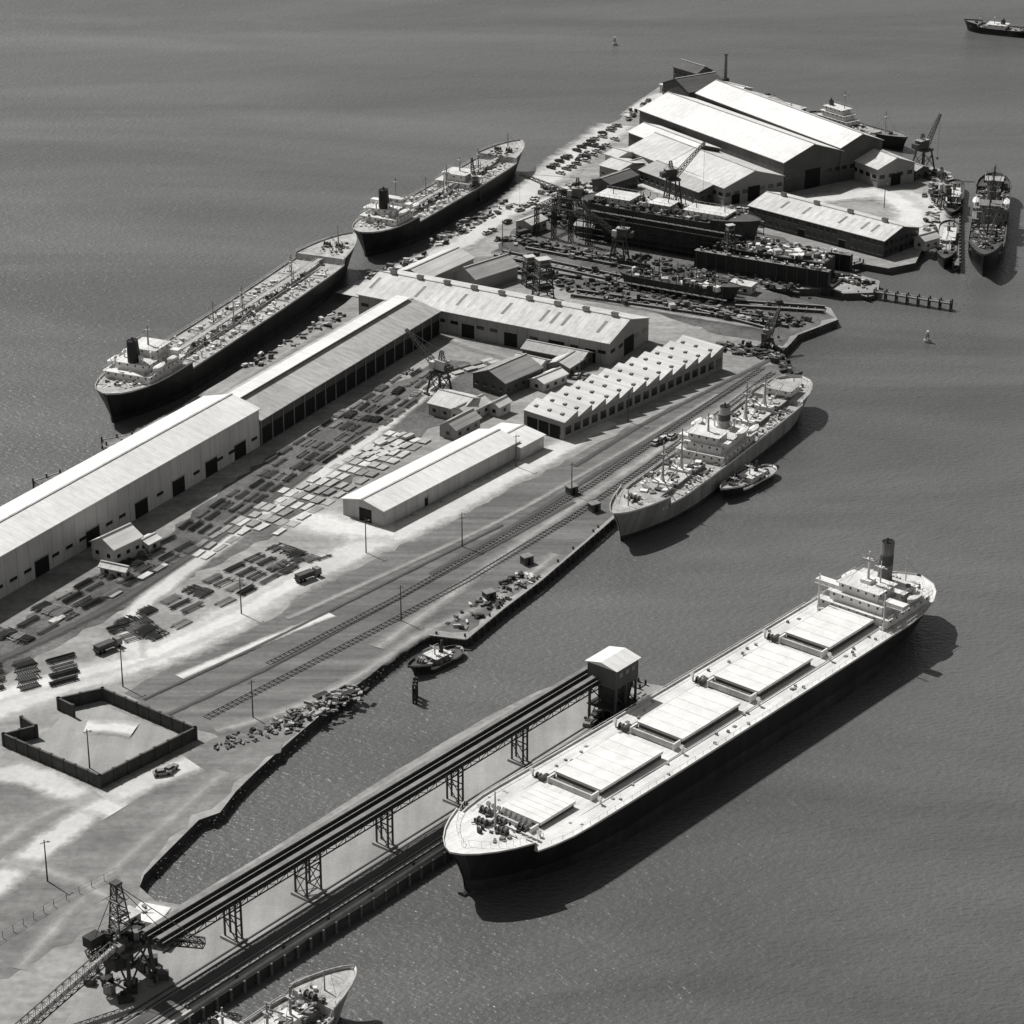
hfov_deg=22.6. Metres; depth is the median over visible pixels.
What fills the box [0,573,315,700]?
road
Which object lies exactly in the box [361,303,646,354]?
windows
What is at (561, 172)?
parked car
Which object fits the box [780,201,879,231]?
skylights
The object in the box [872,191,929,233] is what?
yard
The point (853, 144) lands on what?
dockyard hall
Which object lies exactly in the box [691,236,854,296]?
floating dock
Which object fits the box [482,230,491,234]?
parked car
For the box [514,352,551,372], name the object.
workshop hut
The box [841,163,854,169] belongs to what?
windows
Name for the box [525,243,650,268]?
slipway
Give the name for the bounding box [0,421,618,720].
road
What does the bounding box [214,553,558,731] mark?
dirt track
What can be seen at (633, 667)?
windows
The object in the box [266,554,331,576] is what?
pipe stacks
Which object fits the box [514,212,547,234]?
workshop hut
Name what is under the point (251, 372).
road
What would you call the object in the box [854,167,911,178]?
windows
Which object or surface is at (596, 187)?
windows
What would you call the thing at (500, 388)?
windows
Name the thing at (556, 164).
parked car
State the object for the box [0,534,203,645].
steel beam stacks
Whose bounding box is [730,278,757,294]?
workshop hut
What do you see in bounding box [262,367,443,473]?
steel beam stacks
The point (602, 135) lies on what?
parked car
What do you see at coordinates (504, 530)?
dirt track
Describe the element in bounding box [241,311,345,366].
wharf stores
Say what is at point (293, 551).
steel beam stacks
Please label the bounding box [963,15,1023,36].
cargo ship
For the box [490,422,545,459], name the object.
white store shed
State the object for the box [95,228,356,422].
oil tanker ship
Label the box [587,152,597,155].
parked car
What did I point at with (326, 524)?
road
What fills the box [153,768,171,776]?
parked car
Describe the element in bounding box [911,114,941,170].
dockside crane
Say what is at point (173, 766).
parked car
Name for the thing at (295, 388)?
wharf shed
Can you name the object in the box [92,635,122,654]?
flatbed truck
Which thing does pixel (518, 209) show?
parked car
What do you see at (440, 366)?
portal crane
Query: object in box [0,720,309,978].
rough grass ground
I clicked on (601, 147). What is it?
parked car
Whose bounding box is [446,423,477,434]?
windows
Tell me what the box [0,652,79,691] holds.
pipe stacks
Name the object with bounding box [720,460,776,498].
tugboat
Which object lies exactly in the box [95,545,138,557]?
windows
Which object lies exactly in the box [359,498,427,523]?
doors
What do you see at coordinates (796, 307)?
slipway
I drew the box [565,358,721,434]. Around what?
windows
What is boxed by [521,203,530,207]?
parked car
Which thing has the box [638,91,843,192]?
dockyard hall
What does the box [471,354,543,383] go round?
roof
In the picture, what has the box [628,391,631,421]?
light pole
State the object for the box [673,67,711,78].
walls
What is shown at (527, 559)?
equipment hut
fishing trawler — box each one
[935,220,959,268]
[943,179,964,219]
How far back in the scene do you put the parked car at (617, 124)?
1121.68 m
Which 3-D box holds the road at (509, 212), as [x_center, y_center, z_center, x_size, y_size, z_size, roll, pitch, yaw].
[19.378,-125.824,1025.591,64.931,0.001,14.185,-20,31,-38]
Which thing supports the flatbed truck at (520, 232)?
on the shipyard ground at (719, 327)
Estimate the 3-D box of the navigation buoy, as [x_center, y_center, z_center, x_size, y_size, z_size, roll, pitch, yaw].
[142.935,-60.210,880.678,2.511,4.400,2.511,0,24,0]
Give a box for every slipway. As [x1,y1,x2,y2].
[494,249,624,284]
[518,266,576,281]
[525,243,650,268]
[570,289,791,328]
[695,305,773,329]
[735,298,824,313]
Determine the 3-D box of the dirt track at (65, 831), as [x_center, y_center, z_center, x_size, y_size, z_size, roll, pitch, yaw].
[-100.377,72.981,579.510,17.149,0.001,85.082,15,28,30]
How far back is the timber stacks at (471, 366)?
851.03 m
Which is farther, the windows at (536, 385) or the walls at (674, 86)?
the walls at (674, 86)
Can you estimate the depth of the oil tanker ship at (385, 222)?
1002.86 m
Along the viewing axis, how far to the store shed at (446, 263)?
932.10 m
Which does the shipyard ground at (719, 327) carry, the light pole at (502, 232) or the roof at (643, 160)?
the light pole at (502, 232)
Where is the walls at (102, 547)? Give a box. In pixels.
[91,538,141,562]
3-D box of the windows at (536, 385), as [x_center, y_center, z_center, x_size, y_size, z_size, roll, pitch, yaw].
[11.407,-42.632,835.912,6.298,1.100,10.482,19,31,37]
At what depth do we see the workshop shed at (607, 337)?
872.64 m
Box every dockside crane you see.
[468,158,482,201]
[519,172,588,219]
[578,203,633,264]
[659,141,705,201]
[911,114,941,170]
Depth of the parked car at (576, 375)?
841.25 m
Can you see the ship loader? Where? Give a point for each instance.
(126, 924)
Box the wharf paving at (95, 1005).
[65,686,658,1023]
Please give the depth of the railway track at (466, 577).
699.12 m
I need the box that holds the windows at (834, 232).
[750,208,917,254]
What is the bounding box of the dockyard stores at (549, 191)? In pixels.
[538,178,594,195]
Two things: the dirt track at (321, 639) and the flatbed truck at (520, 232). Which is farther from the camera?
the flatbed truck at (520, 232)
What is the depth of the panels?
615.92 m
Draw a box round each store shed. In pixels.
[340,428,520,526]
[398,247,474,279]
[452,253,519,286]
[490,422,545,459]
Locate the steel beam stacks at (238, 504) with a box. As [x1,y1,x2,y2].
[178,468,296,534]
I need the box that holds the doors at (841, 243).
[798,229,902,251]
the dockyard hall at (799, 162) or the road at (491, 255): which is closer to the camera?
the road at (491, 255)
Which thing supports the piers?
on the ground at (26, 990)
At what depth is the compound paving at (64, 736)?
619.86 m
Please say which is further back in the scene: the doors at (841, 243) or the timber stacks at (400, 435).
the doors at (841, 243)
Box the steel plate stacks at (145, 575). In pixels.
[48,563,168,622]
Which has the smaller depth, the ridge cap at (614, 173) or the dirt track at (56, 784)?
the dirt track at (56, 784)
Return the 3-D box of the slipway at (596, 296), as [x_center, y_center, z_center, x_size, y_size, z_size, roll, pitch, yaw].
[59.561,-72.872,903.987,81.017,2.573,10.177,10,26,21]
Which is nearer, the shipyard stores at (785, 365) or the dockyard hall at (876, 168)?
the shipyard stores at (785, 365)
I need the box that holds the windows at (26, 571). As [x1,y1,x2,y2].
[0,436,256,587]
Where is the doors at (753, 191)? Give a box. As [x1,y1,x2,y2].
[731,185,759,204]
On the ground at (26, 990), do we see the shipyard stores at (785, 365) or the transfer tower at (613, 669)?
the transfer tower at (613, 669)
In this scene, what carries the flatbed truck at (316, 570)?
on the road at (253, 606)
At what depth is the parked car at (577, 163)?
1068.04 m
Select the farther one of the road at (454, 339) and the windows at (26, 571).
the road at (454, 339)
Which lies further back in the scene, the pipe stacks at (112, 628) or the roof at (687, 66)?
the roof at (687, 66)
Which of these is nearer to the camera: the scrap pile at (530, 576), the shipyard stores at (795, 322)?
the scrap pile at (530, 576)
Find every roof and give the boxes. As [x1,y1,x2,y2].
[89,524,143,550]
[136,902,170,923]
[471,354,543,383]
[592,169,638,184]
[598,157,644,170]
[604,148,631,157]
[632,158,648,168]
[638,161,712,192]
[662,72,723,92]
[672,59,713,73]
[747,192,920,241]
[762,95,791,105]
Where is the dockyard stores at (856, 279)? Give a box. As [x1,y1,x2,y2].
[832,273,875,287]
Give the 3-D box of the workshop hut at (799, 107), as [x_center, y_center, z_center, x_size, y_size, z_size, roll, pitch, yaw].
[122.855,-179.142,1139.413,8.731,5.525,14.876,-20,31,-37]
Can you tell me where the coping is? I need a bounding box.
[4,688,194,774]
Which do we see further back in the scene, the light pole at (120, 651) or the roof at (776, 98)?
the roof at (776, 98)
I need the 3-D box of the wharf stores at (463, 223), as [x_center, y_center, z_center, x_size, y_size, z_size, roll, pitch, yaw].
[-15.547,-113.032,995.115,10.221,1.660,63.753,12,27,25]
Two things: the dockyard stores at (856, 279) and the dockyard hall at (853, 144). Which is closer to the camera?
the dockyard stores at (856, 279)
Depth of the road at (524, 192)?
1033.75 m
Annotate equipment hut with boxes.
[481,587,496,600]
[519,552,534,565]
[564,483,578,495]
[587,500,600,512]
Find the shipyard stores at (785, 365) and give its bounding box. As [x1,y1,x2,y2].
[757,344,802,374]
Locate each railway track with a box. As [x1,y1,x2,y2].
[202,371,775,718]
[266,366,764,664]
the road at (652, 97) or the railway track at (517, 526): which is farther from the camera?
the road at (652, 97)
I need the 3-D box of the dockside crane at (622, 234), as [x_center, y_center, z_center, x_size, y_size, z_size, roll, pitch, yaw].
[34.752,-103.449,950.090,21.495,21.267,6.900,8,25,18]
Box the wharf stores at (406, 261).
[363,251,427,279]
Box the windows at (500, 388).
[475,379,529,390]
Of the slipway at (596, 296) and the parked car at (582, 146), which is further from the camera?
the parked car at (582, 146)
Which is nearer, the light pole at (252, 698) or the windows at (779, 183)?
the light pole at (252, 698)
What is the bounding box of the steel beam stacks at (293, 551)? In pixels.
[113,542,319,641]
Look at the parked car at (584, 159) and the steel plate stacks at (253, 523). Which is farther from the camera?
the parked car at (584, 159)
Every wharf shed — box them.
[0,393,260,598]
[222,295,440,445]
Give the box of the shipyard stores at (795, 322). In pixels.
[701,301,811,326]
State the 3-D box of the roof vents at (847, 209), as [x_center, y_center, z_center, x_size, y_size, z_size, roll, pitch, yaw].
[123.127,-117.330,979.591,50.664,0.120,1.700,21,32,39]
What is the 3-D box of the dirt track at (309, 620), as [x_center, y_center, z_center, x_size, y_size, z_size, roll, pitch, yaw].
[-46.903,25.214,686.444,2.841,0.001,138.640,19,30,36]
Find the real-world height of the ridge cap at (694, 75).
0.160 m
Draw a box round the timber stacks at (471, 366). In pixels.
[442,357,499,378]
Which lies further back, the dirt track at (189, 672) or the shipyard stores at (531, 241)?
the shipyard stores at (531, 241)
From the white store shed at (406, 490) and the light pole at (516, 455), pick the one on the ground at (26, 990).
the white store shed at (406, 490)
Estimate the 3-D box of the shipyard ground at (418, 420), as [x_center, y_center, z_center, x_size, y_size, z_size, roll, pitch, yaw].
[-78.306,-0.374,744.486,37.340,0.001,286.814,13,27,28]
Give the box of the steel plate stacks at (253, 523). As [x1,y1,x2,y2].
[236,430,430,535]
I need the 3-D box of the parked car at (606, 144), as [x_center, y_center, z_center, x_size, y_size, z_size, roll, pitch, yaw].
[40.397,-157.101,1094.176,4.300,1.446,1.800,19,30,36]
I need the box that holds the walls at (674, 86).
[663,79,695,98]
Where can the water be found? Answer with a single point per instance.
(168, 168)
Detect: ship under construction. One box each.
[576,185,764,256]
[616,254,741,304]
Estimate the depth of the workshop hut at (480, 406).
809.42 m
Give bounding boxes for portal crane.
[405,328,453,395]
[934,167,951,209]
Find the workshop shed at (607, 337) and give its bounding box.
[356,269,649,365]
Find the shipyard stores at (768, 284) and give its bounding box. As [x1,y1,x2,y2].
[626,253,806,293]
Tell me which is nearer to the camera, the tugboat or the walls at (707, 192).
the tugboat
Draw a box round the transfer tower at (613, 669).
[583,646,642,728]
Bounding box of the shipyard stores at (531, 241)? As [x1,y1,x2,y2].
[494,232,617,260]
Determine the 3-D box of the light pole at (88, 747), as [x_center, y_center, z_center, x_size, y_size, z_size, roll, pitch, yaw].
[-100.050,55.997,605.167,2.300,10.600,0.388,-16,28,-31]
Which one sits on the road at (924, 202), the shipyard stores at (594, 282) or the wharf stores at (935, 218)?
the wharf stores at (935, 218)
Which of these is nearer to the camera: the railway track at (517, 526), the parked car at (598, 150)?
the railway track at (517, 526)
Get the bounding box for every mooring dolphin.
[32,469,60,488]
[101,431,132,448]
[632,677,646,688]
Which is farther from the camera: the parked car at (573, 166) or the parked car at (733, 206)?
the parked car at (573, 166)
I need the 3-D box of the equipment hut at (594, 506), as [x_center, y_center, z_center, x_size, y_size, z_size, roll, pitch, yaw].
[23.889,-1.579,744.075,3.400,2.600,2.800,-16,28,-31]
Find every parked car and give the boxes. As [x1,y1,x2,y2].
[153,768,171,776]
[164,763,178,773]
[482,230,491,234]
[503,219,511,223]
[514,207,524,211]
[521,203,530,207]
[546,165,555,168]
[550,162,560,166]
[554,158,564,162]
[555,170,565,174]
[560,155,569,159]
[561,166,571,170]
[566,164,576,168]
[571,161,581,165]
[572,148,581,151]
[572,372,580,378]
[576,144,586,148]
[579,158,589,161]
[581,372,589,378]
[586,139,595,142]
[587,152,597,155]
[591,148,601,152]
[596,145,605,149]
[597,130,607,133]
[597,134,607,137]
[601,142,611,146]
[612,123,621,126]
[650,438,658,445]
[658,437,666,443]
[667,433,676,439]
[727,204,737,208]
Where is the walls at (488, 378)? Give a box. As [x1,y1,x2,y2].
[473,369,540,395]
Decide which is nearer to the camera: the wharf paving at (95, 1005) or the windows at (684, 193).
the wharf paving at (95, 1005)
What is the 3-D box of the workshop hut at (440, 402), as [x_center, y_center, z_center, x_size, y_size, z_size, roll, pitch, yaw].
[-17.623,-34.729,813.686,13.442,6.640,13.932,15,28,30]
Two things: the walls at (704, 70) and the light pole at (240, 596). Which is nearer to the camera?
the light pole at (240, 596)
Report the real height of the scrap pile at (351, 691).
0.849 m
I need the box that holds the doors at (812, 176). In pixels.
[804,167,820,188]
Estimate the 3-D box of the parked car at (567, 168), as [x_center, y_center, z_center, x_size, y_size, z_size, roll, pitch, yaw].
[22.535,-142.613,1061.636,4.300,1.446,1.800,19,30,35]
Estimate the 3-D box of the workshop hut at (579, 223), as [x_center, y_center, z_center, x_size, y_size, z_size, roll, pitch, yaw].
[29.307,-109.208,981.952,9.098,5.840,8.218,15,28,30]
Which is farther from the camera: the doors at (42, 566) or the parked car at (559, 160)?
the parked car at (559, 160)
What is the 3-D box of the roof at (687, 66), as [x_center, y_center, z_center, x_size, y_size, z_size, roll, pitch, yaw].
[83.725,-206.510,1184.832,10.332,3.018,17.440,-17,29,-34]
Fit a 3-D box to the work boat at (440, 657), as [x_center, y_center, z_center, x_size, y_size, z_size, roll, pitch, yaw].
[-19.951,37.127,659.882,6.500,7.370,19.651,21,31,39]
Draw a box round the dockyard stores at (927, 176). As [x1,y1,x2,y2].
[918,163,950,180]
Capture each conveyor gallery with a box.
[15,941,119,1023]
[139,665,603,953]
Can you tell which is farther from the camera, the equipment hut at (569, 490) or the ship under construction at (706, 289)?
the ship under construction at (706, 289)
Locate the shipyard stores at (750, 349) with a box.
[716,340,783,358]
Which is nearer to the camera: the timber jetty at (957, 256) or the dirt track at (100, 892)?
the dirt track at (100, 892)
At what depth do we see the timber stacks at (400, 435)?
787.88 m
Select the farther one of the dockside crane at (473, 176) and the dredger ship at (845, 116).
the dredger ship at (845, 116)
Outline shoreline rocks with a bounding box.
[148,315,838,885]
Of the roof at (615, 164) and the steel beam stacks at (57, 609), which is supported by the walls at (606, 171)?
the roof at (615, 164)
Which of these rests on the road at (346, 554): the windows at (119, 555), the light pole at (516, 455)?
the light pole at (516, 455)
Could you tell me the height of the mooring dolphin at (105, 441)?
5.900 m
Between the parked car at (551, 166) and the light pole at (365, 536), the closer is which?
the light pole at (365, 536)
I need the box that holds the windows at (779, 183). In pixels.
[633,158,781,196]
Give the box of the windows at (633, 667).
[620,665,634,677]
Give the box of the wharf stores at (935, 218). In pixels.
[921,184,941,232]
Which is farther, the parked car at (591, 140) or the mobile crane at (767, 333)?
the parked car at (591, 140)
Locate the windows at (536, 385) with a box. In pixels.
[535,378,564,388]
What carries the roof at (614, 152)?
on the walls at (629, 155)
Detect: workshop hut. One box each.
[97,560,131,577]
[142,532,161,552]
[427,389,479,418]
[438,408,481,439]
[448,393,490,417]
[488,395,512,416]
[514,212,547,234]
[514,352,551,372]
[520,339,593,369]
[528,367,568,391]
[546,350,585,377]
[574,218,595,238]
[659,83,662,92]
[724,81,753,91]
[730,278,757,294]
[786,102,806,110]
[913,230,941,250]
[914,163,930,179]
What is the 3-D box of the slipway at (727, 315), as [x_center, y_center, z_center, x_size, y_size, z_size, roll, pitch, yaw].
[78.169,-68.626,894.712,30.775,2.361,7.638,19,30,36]
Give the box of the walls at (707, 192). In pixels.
[639,171,712,203]
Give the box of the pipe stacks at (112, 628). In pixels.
[106,614,165,642]
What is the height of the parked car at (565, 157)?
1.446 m
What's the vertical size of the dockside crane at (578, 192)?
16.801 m
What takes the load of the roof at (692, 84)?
on the walls at (674, 86)
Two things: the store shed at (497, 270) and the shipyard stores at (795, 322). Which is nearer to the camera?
the shipyard stores at (795, 322)
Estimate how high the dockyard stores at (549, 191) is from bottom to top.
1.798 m
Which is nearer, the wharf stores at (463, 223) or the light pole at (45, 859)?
the light pole at (45, 859)
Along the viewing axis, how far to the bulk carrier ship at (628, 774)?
608.95 m
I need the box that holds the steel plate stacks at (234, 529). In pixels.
[192,487,299,559]
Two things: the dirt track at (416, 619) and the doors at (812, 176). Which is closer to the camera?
the dirt track at (416, 619)
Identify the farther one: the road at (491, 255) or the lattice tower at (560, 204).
the lattice tower at (560, 204)
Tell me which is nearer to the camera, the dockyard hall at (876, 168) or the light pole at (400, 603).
the light pole at (400, 603)
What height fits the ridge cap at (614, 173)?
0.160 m
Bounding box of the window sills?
[752,212,882,254]
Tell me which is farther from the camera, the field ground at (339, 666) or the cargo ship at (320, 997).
the field ground at (339, 666)
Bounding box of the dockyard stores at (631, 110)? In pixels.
[624,105,642,113]
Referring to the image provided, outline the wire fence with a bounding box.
[1,868,115,936]
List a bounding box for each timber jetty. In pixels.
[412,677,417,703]
[838,284,877,301]
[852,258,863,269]
[873,287,952,310]
[952,184,960,272]
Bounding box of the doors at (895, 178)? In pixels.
[890,173,900,185]
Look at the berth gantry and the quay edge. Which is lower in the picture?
the quay edge
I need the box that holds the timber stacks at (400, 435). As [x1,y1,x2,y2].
[351,432,421,461]
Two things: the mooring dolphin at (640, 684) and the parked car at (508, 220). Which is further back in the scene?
the parked car at (508, 220)
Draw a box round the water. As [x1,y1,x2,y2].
[0,0,1023,1023]
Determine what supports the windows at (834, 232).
attached to the walls at (849, 241)
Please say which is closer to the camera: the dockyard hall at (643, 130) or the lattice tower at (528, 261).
the lattice tower at (528, 261)
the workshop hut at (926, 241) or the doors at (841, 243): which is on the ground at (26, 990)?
the workshop hut at (926, 241)
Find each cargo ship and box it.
[200,965,356,1023]
[610,366,812,540]
[963,15,1023,36]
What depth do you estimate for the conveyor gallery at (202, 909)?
564.68 m
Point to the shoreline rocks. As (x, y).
(344, 709)
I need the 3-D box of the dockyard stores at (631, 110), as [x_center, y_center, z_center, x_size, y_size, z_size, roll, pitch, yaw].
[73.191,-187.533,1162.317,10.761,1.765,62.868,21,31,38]
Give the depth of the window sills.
974.10 m
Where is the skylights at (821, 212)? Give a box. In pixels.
[758,196,893,234]
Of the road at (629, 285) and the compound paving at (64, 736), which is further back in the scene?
the road at (629, 285)
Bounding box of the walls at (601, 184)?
[592,176,637,191]
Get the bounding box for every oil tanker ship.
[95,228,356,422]
[352,135,524,256]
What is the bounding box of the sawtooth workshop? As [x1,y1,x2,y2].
[524,335,723,439]
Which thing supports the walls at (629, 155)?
on the ground at (26, 990)
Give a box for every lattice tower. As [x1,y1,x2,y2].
[521,254,537,287]
[531,256,554,298]
[554,186,572,214]
[722,223,736,253]
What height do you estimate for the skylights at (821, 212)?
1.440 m
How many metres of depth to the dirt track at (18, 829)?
585.59 m
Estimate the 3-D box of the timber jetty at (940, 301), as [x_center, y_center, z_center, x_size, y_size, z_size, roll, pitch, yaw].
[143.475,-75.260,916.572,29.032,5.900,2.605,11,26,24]
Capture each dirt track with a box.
[0,394,423,661]
[0,756,201,895]
[0,763,128,818]
[0,792,100,847]
[0,856,109,899]
[13,770,230,969]
[142,524,503,699]
[166,501,575,714]
[177,612,334,678]
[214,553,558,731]
[287,394,717,618]
[372,385,755,648]
[430,381,745,573]
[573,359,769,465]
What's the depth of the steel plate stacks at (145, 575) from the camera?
694.28 m
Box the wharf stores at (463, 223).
[426,199,518,245]
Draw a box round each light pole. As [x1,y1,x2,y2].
[40,840,49,881]
[83,729,91,767]
[117,649,124,686]
[238,578,243,613]
[248,680,255,717]
[362,519,369,552]
[397,585,404,620]
[461,513,465,546]
[502,220,505,246]
[515,435,519,466]
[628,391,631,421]
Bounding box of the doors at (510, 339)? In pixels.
[462,323,633,362]
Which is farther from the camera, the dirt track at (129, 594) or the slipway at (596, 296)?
the slipway at (596, 296)
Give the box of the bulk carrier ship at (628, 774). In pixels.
[443,537,935,896]
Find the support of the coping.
on the piers
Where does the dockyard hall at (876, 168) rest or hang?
on the ground at (26, 990)
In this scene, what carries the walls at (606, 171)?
on the ground at (26, 990)
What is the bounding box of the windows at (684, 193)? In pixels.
[641,176,710,199]
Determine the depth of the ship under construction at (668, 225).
961.28 m
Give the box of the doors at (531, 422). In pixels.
[527,416,559,438]
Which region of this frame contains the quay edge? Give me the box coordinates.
[429,516,613,646]
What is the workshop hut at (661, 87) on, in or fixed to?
on the ground at (26, 990)
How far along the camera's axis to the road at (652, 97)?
1159.54 m
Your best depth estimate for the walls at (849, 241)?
967.25 m
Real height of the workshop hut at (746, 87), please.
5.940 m
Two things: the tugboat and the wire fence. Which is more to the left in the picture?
the wire fence
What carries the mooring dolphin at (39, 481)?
in the water
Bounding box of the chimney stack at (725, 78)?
[721,53,728,81]
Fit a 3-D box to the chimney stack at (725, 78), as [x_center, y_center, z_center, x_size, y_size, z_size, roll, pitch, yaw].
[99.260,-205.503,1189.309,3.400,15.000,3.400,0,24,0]
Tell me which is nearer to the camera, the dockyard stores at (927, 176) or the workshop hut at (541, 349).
the workshop hut at (541, 349)
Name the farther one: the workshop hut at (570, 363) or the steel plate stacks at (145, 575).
the workshop hut at (570, 363)
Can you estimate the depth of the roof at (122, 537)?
712.03 m
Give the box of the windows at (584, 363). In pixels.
[527,353,590,365]
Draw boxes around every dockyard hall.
[625,132,784,205]
[627,122,720,151]
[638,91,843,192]
[695,79,882,181]
[854,148,915,187]
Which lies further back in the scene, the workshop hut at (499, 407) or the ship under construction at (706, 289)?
the ship under construction at (706, 289)
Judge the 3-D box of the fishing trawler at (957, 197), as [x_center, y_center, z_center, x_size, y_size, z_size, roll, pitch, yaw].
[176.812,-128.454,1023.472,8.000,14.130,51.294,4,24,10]
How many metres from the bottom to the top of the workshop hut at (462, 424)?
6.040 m
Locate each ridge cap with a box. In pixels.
[100,523,131,537]
[487,353,526,369]
[601,168,629,178]
[656,160,703,177]
[675,71,714,78]
[766,191,902,225]
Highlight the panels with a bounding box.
[4,689,194,786]
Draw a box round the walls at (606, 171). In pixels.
[600,163,643,176]
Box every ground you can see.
[0,86,952,1023]
[0,359,498,676]
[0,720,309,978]
[125,363,781,736]
[488,197,833,345]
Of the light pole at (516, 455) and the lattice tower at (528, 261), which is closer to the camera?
the light pole at (516, 455)
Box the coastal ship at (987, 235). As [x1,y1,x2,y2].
[968,165,1011,275]
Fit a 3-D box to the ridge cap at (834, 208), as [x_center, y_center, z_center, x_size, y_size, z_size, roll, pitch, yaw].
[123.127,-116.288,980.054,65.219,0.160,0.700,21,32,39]
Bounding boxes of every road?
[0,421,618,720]
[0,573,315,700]
[104,322,334,447]
[117,369,462,660]
[284,507,394,540]
[337,123,632,296]
[438,333,599,374]
[473,253,573,269]
[500,188,592,215]
[541,268,778,306]
[592,299,761,328]
[623,93,662,115]
[638,179,951,234]
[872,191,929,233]
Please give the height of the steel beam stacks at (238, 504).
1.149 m
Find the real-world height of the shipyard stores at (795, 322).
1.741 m
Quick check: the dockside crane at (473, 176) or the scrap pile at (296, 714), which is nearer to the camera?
the scrap pile at (296, 714)
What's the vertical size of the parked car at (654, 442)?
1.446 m
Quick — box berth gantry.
[531,194,592,245]
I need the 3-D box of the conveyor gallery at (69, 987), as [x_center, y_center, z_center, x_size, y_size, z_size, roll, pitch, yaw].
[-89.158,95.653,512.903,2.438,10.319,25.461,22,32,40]
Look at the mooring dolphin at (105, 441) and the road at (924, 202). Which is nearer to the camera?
the mooring dolphin at (105, 441)
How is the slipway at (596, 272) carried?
on the shipyard ground at (719, 327)
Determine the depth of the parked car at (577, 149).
1085.93 m
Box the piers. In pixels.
[1,686,197,788]
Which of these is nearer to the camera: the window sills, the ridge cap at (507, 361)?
the ridge cap at (507, 361)
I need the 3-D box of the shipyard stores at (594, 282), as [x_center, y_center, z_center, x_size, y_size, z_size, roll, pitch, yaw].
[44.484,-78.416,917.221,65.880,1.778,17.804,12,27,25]
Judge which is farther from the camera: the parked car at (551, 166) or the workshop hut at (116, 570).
the parked car at (551, 166)
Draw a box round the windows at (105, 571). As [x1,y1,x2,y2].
[104,570,129,576]
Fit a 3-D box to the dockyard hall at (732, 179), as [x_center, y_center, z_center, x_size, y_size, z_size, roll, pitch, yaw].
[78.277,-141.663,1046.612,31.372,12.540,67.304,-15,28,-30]
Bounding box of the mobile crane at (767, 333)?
[757,307,780,347]
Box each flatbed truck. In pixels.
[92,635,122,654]
[294,565,321,583]
[515,228,533,236]
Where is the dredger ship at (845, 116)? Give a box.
[809,90,907,150]
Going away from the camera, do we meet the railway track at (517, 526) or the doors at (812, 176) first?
the railway track at (517, 526)
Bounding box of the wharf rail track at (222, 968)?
[111,691,650,1023]
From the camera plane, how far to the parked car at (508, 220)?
994.80 m
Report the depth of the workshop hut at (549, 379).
833.58 m
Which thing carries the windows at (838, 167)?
in the dockyard hall at (799, 162)
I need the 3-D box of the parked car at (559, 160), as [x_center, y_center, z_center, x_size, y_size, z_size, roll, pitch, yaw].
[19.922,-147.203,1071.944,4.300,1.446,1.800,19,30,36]
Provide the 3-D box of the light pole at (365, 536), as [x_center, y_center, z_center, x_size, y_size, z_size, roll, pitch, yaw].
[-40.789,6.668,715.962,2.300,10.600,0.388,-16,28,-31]
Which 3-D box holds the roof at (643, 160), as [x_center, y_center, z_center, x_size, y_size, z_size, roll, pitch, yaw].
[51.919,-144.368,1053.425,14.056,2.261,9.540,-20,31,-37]
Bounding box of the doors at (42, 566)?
[34,440,245,577]
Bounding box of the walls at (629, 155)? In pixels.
[605,152,632,160]
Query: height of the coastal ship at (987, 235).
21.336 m
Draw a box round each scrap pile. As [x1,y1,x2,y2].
[213,723,299,749]
[269,683,369,733]
[312,688,356,703]
[445,570,540,629]
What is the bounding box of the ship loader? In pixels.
[82,879,205,1004]
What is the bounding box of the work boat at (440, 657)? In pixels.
[401,640,463,674]
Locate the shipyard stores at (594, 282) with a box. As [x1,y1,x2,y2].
[551,274,726,311]
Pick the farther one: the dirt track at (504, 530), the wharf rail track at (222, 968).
the dirt track at (504, 530)
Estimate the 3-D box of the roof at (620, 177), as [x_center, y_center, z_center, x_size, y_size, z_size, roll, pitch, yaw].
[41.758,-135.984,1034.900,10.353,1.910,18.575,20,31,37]
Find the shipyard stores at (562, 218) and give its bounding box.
[540,210,585,229]
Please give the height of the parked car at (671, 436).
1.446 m
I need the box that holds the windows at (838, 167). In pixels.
[785,166,839,180]
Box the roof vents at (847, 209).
[780,192,888,219]
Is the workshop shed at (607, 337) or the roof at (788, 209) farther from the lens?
the roof at (788, 209)
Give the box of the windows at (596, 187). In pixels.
[595,181,635,189]
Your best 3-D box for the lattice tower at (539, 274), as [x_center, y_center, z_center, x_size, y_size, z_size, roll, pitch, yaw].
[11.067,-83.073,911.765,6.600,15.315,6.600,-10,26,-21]
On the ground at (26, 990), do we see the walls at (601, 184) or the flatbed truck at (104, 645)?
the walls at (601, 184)
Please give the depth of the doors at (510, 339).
868.11 m
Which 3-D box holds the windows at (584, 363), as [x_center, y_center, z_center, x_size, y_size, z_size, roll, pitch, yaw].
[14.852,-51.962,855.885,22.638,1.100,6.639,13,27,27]
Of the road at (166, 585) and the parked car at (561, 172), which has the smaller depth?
the road at (166, 585)
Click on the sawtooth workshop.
(580, 406)
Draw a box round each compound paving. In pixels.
[28,705,177,773]
[84,721,137,735]
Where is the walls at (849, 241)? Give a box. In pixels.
[749,207,918,257]
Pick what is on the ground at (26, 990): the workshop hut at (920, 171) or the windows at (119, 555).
the workshop hut at (920, 171)

